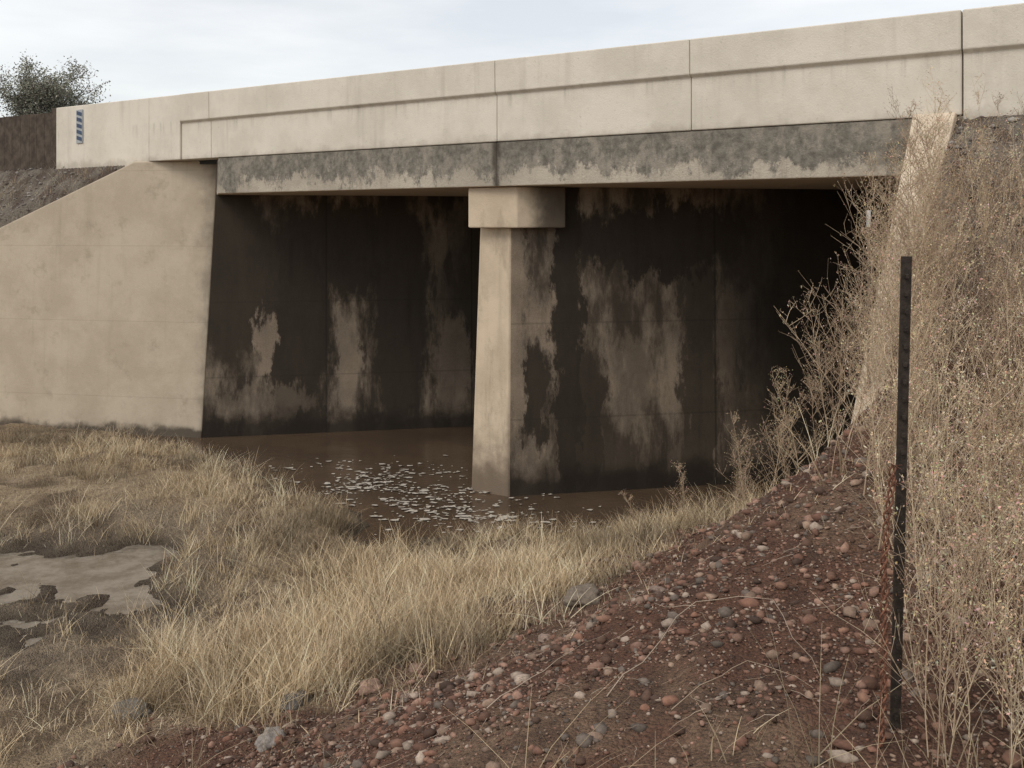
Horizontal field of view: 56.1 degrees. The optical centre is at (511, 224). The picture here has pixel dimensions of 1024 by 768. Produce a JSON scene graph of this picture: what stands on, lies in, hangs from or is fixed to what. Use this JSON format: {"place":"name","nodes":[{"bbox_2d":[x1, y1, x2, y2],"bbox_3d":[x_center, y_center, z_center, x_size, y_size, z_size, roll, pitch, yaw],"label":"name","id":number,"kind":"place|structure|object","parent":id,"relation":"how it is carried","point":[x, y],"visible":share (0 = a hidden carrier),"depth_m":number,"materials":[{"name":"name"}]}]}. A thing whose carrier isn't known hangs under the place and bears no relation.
{"place":"outdoors","nodes":[
{"label":"outdoors","id":0,"kind":"place"},
{"bbox_2d":[199,159,217,163],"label":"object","id":1,"kind":"structure","parent":0,"point":[208,161],"depth_m":15.27,"materials":[{"name":"concrete"}]},
{"bbox_2d":[0,426,781,649],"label":"creek water","id":2,"kind":"structure","parent":0,"point":[72,577],"depth_m":11.90,"materials":[{"name":"liquid"}]},
{"bbox_2d":[271,455,641,534],"bbox_3d":[-1.153,3.383,12.226,5.434,0.010,3.401,0,0,30],"label":"foam","id":3,"kind":"object","parent":2,"relation":"on","point":[503,517],"visible":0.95,"depth_m":11.81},
{"bbox_2d":[0,114,1023,767],"bbox_3d":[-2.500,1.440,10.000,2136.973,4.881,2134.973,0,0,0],"label":"ground","id":4,"kind":"structure","parent":0,"point":[62,672],"depth_m":5.36,"materials":[{"name":"soil"}]},
{"bbox_2d":[0,108,55,170],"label":"wooden fence","id":5,"kind":"object","parent":4,"relation":"on","point":[27,141],"visible":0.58,"depth_m":17.62,"materials":[{"name":"brown wood"}]},
{"bbox_2d":[0,51,110,116],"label":"tree","id":6,"kind":"object","parent":4,"relation":"on","point":[45,95],"visible":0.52,"depth_m":44.37,"materials":[{"name":"green plant"}]},
{"bbox_2d":[112,698,152,721],"bbox_3d":[-2.447,3.164,6.195,0.236,0.185,0.289,0,0,-34],"label":"rock","id":7,"kind":"object","parent":4,"relation":"on","point":[149,711],"visible":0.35,"depth_m":6.17,"materials":[{"name":"grey stone"}]},
{"bbox_2d":[254,726,285,752],"bbox_3d":[-1.350,2.877,5.342,0.170,0.119,0.206,0,0,3],"label":"rock","id":8,"kind":"object","parent":4,"relation":"on","point":[262,741],"visible":0.64,"depth_m":5.30,"materials":[{"name":"grey stone"}]},
{"bbox_2d":[279,690,311,711],"bbox_3d":[-1.353,2.991,5.999,0.178,0.122,0.224,0,0,40],"label":"rock","id":9,"kind":"object","parent":4,"relation":"on","point":[293,702],"visible":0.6,"depth_m":5.94,"materials":[{"name":"grey stone"}]},
{"bbox_2d":[331,657,351,673],"bbox_3d":[-1.144,2.990,6.492,0.139,0.100,0.173,0,0,-27],"label":"rock","id":10,"kind":"object","parent":4,"relation":"on","point":[343,664],"visible":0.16,"depth_m":6.45,"materials":[{"name":"stone"}]},
{"bbox_2d":[359,678,382,696],"bbox_3d":[-0.879,2.880,5.943,0.157,0.109,0.209,0,0,17],"label":"rock","id":11,"kind":"object","parent":4,"relation":"on","point":[371,687],"visible":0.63,"depth_m":5.92,"materials":[{"name":"stone"}]},
{"bbox_2d":[399,691,414,703],"bbox_3d":[-0.547,2.572,5.206,0.135,0.071,0.113,0,0,-18],"label":"rock","id":12,"kind":"object","parent":4,"relation":"on","point":[402,696],"visible":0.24,"depth_m":5.19,"materials":[{"name":"beige stone"}]},
{"bbox_2d":[408,663,426,671],"bbox_3d":[-0.605,2.824,6.100,0.125,0.068,0.099,0,0,20],"label":"rock","id":13,"kind":"object","parent":4,"relation":"on","point":[411,669],"visible":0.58,"depth_m":6.08,"materials":[{"name":"stone"}]},
{"bbox_2d":[481,595,493,606],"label":"rock","id":14,"kind":"object","parent":4,"relation":"on","point":[485,600],"visible":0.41,"depth_m":7.56,"materials":[{"name":"grey stone"}]},
{"bbox_2d":[0,142,1019,767],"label":"dry grass","id":15,"kind":"structure","parent":4,"relation":"on","point":[428,610],"depth_m":7.61,"materials":[{"name":"beige plant"}]},
{"bbox_2d":[0,3,1023,496],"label":"concrete bridge","id":16,"kind":"structure","parent":4,"relation":"on","point":[578,271],"depth_m":12.67,"materials":[{"name":"beige concrete"}]},
{"bbox_2d":[76,109,82,142],"bbox_3d":[-7.471,-1.690,16.584,0.180,0.580,0.019,0,0,33],"label":"bridge marker sign","id":17,"kind":"object","parent":16,"relation":"attached to","point":[79,126],"visible":1,"depth_m":16.57,"materials":[{"name":"white metal"}]},
{"bbox_2d":[0,155,1023,767],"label":"embankment grass","id":18,"kind":"structure","parent":4,"relation":"on","point":[794,753],"depth_m":3.77,"materials":[{"name":"beige plant"}]},
{"bbox_2d":[0,116,1023,277],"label":"embankment gravel","id":19,"kind":"structure","parent":4,"relation":"on","point":[949,142],"depth_m":8.57,"materials":[{"name":"brown gravel"}]},
{"bbox_2d":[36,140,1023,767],"bbox_3d":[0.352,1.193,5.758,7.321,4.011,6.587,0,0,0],"label":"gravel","id":20,"kind":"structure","parent":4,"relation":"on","point":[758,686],"depth_m":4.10,"materials":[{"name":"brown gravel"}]},
{"bbox_2d":[538,633,550,643],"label":"rock","id":21,"kind":"object","parent":4,"relation":"on","point":[541,636],"visible":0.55,"depth_m":5.59,"materials":[{"name":"beige stone"}]},
{"bbox_2d":[101,475,1023,767],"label":"fallen twigs","id":22,"kind":"object","parent":4,"relation":"on","point":[633,667],"visible":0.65,"depth_m":3.85,"materials":[{"name":"brown wood"}]},
{"bbox_2d":[563,583,604,610],"bbox_3d":[0.490,2.468,6.345,0.318,0.154,0.247,0,0,-17],"label":"rock","id":23,"kind":"object","parent":4,"relation":"on","point":[586,591],"visible":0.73,"depth_m":6.29,"materials":[{"name":"grey stone"}]},
{"bbox_2d":[619,490,650,528],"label":"dry weed","id":24,"kind":"object","parent":4,"relation":"on","point":[632,510],"visible":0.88,"depth_m":8.79,"materials":[{"name":"beige plant"}]},
{"bbox_2d":[632,560,645,568],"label":"rock","id":25,"kind":"object","parent":4,"relation":"on","point":[637,564],"visible":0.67,"depth_m":6.78,"materials":[{"name":"stone"}]},
{"bbox_2d":[649,585,665,593],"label":"rock","id":26,"kind":"object","parent":4,"relation":"on","point":[655,589],"visible":0.76,"depth_m":4.58,"materials":[{"name":"stone"}]},
{"bbox_2d":[667,460,690,522],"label":"dry weed","id":27,"kind":"object","parent":4,"relation":"on","point":[679,471],"visible":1,"depth_m":8.32,"materials":[{"name":"beige plant"}]},
{"bbox_2d":[714,463,752,516],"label":"dry weed","id":28,"kind":"object","parent":4,"relation":"on","point":[736,491],"visible":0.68,"depth_m":7.96,"materials":[{"name":"beige plant"}]},
{"bbox_2d":[715,411,761,507],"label":"dry weed","id":29,"kind":"object","parent":4,"relation":"on","point":[734,420],"visible":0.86,"depth_m":8.07,"materials":[{"name":"beige plant"}]},
{"bbox_2d":[730,435,770,505],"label":"dry weed","id":30,"kind":"object","parent":4,"relation":"on","point":[745,477],"visible":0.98,"depth_m":7.18,"materials":[{"name":"beige plant"}]},
{"bbox_2d":[730,366,805,486],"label":"dry weed","id":31,"kind":"object","parent":4,"relation":"on","point":[778,456],"visible":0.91,"depth_m":7.63,"materials":[{"name":"beige plant"}]},
{"bbox_2d":[761,419,801,479],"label":"dry weed","id":32,"kind":"object","parent":4,"relation":"on","point":[783,452],"visible":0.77,"depth_m":7.95,"materials":[{"name":"beige plant"}]},
{"bbox_2d":[766,365,834,472],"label":"dry weed","id":33,"kind":"object","parent":4,"relation":"on","point":[793,404],"visible":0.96,"depth_m":7.32,"materials":[{"name":"beige plant"}]},
{"bbox_2d":[781,279,853,445],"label":"dry weed","id":34,"kind":"object","parent":4,"relation":"on","point":[818,368],"visible":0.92,"depth_m":6.47,"materials":[{"name":"beige plant"}]},
{"bbox_2d":[797,369,841,457],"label":"dry weed","id":35,"kind":"object","parent":4,"relation":"on","point":[810,382],"visible":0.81,"depth_m":7.63,"materials":[{"name":"beige plant"}]},
{"bbox_2d":[801,285,865,433],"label":"dry weed","id":36,"kind":"object","parent":4,"relation":"on","point":[840,358],"visible":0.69,"depth_m":6.79,"materials":[{"name":"beige plant"}]},
{"bbox_2d":[810,258,895,404],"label":"dry weed","id":37,"kind":"object","parent":4,"relation":"on","point":[850,328],"visible":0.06,"depth_m":7.37,"materials":[{"name":"beige plant"}]},
{"bbox_2d":[823,218,905,382],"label":"dry weed","id":38,"kind":"object","parent":4,"relation":"on","point":[865,307],"visible":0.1,"depth_m":7.01,"materials":[{"name":"beige plant"}]},
{"bbox_2d":[866,210,870,386],"bbox_3d":[2.548,0.950,6.846,0.034,2.100,0.032,0,0,0],"label":"marker post","id":39,"kind":"object","parent":4,"relation":"on","point":[869,213],"visible":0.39,"depth_m":6.85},
{"bbox_2d":[799,172,950,410],"bbox_3d":[2.383,0.492,6.356,0.913,1.691,0.767,0,0,32],"label":"dry weed","id":40,"kind":"object","parent":4,"relation":"on","point":[861,181],"visible":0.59,"depth_m":6.44,"materials":[{"name":"beige plant"}]},
{"bbox_2d":[824,247,934,495],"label":"dry weed","id":41,"kind":"object","parent":4,"relation":"on","point":[881,355],"visible":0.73,"depth_m":4.63,"materials":[{"name":"beige plant"}]},
{"bbox_2d":[804,194,957,436],"bbox_3d":[2.029,0.555,5.655,0.914,1.460,0.729,0,0,42],"label":"dry weed","id":42,"kind":"object","parent":4,"relation":"on","point":[878,249],"visible":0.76,"depth_m":5.60,"materials":[{"name":"beige plant"}]},
{"bbox_2d":[834,142,940,361],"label":"dry weed","id":43,"kind":"object","parent":4,"relation":"on","point":[894,175],"visible":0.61,"depth_m":5.94,"materials":[{"name":"beige plant"}]},
{"bbox_2d":[822,152,957,393],"bbox_3d":[2.561,0.384,6.557,0.962,1.814,0.726,0,0,-25],"label":"dry weed","id":44,"kind":"object","parent":4,"relation":"on","point":[869,164],"visible":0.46,"depth_m":6.59,"materials":[{"name":"beige plant"}]},
{"bbox_2d":[823,322,957,549],"bbox_3d":[1.643,0.930,4.179,0.536,1.046,0.567,0,0,21],"label":"dry weed","id":45,"kind":"object","parent":4,"relation":"on","point":[887,424],"visible":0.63,"depth_m":4.09,"materials":[{"name":"beige plant"}]},
{"bbox_2d":[830,174,963,423],"bbox_3d":[2.336,0.494,5.834,0.697,1.580,0.729,0,0,0],"label":"dry weed","id":46,"kind":"object","parent":4,"relation":"on","point":[912,265],"visible":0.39,"depth_m":5.70,"materials":[{"name":"beige plant"}]},
{"bbox_2d":[776,65,1023,767],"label":"dry brush","id":47,"kind":"object","parent":4,"relation":"on","point":[1011,508],"visible":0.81,"depth_m":4.04,"materials":[{"name":"beige plant"}]},
{"bbox_2d":[889,256,911,729],"bbox_3d":[1.212,1.025,3.011,0.079,1.850,0.047,0,0,0],"label":"steel fence post","id":48,"kind":"object","parent":4,"relation":"on","point":[902,413],"visible":0.84,"depth_m":3.00,"materials":[{"name":"black metal"}]},
{"bbox_2d":[872,463,901,748],"bbox_3d":[1.117,1.337,2.900,0.128,1.238,0.068,0,0,0],"label":"rusty barbed wire","id":49,"kind":"object","parent":48,"relation":"attached to","point":[885,595],"visible":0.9,"depth_m":2.90,"materials":[{"name":"metal"}]},
{"bbox_2d":[844,158,968,367],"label":"dry weed","id":50,"kind":"object","parent":4,"relation":"on","point":[908,211],"visible":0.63,"depth_m":5.70,"materials":[{"name":"beige plant"}]},
{"bbox_2d":[833,99,981,322],"bbox_3d":[2.656,-0.073,6.344,0.873,1.553,1.010,0,0,27],"label":"dry weed","id":51,"kind":"object","parent":4,"relation":"on","point":[910,111],"visible":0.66,"depth_m":6.45,"materials":[{"name":"beige plant"}]},
{"bbox_2d":[840,111,976,320],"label":"dry weed","id":52,"kind":"object","parent":4,"relation":"on","point":[935,146],"visible":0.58,"depth_m":6.28,"materials":[{"name":"beige plant"}]},
{"bbox_2d":[844,175,975,368],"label":"dry weed","id":53,"kind":"object","parent":4,"relation":"on","point":[923,221],"visible":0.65,"depth_m":5.32,"materials":[{"name":"beige plant"}]},
{"bbox_2d":[856,234,973,450],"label":"dry weed","id":54,"kind":"object","parent":4,"relation":"on","point":[889,316],"visible":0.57,"depth_m":4.71,"materials":[{"name":"beige plant"}]},
{"bbox_2d":[861,218,978,449],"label":"dry weed","id":55,"kind":"object","parent":4,"relation":"on","point":[947,256],"visible":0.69,"depth_m":4.84,"materials":[{"name":"beige plant"}]},
{"bbox_2d":[858,114,989,374],"bbox_3d":[2.460,0.145,5.761,0.751,1.601,0.585,0,0,27],"label":"dry weed","id":56,"kind":"object","parent":4,"relation":"on","point":[927,144],"visible":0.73,"depth_m":5.70,"materials":[{"name":"beige plant"}]},
{"bbox_2d":[862,91,1020,278],"bbox_3d":[2.910,-0.221,6.698,1.087,1.384,0.666,0,0,-11],"label":"dry weed","id":57,"kind":"object","parent":4,"relation":"on","point":[926,160],"visible":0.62,"depth_m":6.68,"materials":[{"name":"beige plant"}]},
{"bbox_2d":[0,0,1023,116],"label":"sky","id":58,"kind":"structure","parent":0,"point":[145,48],"materials":[{"name":"white"}]}
]}

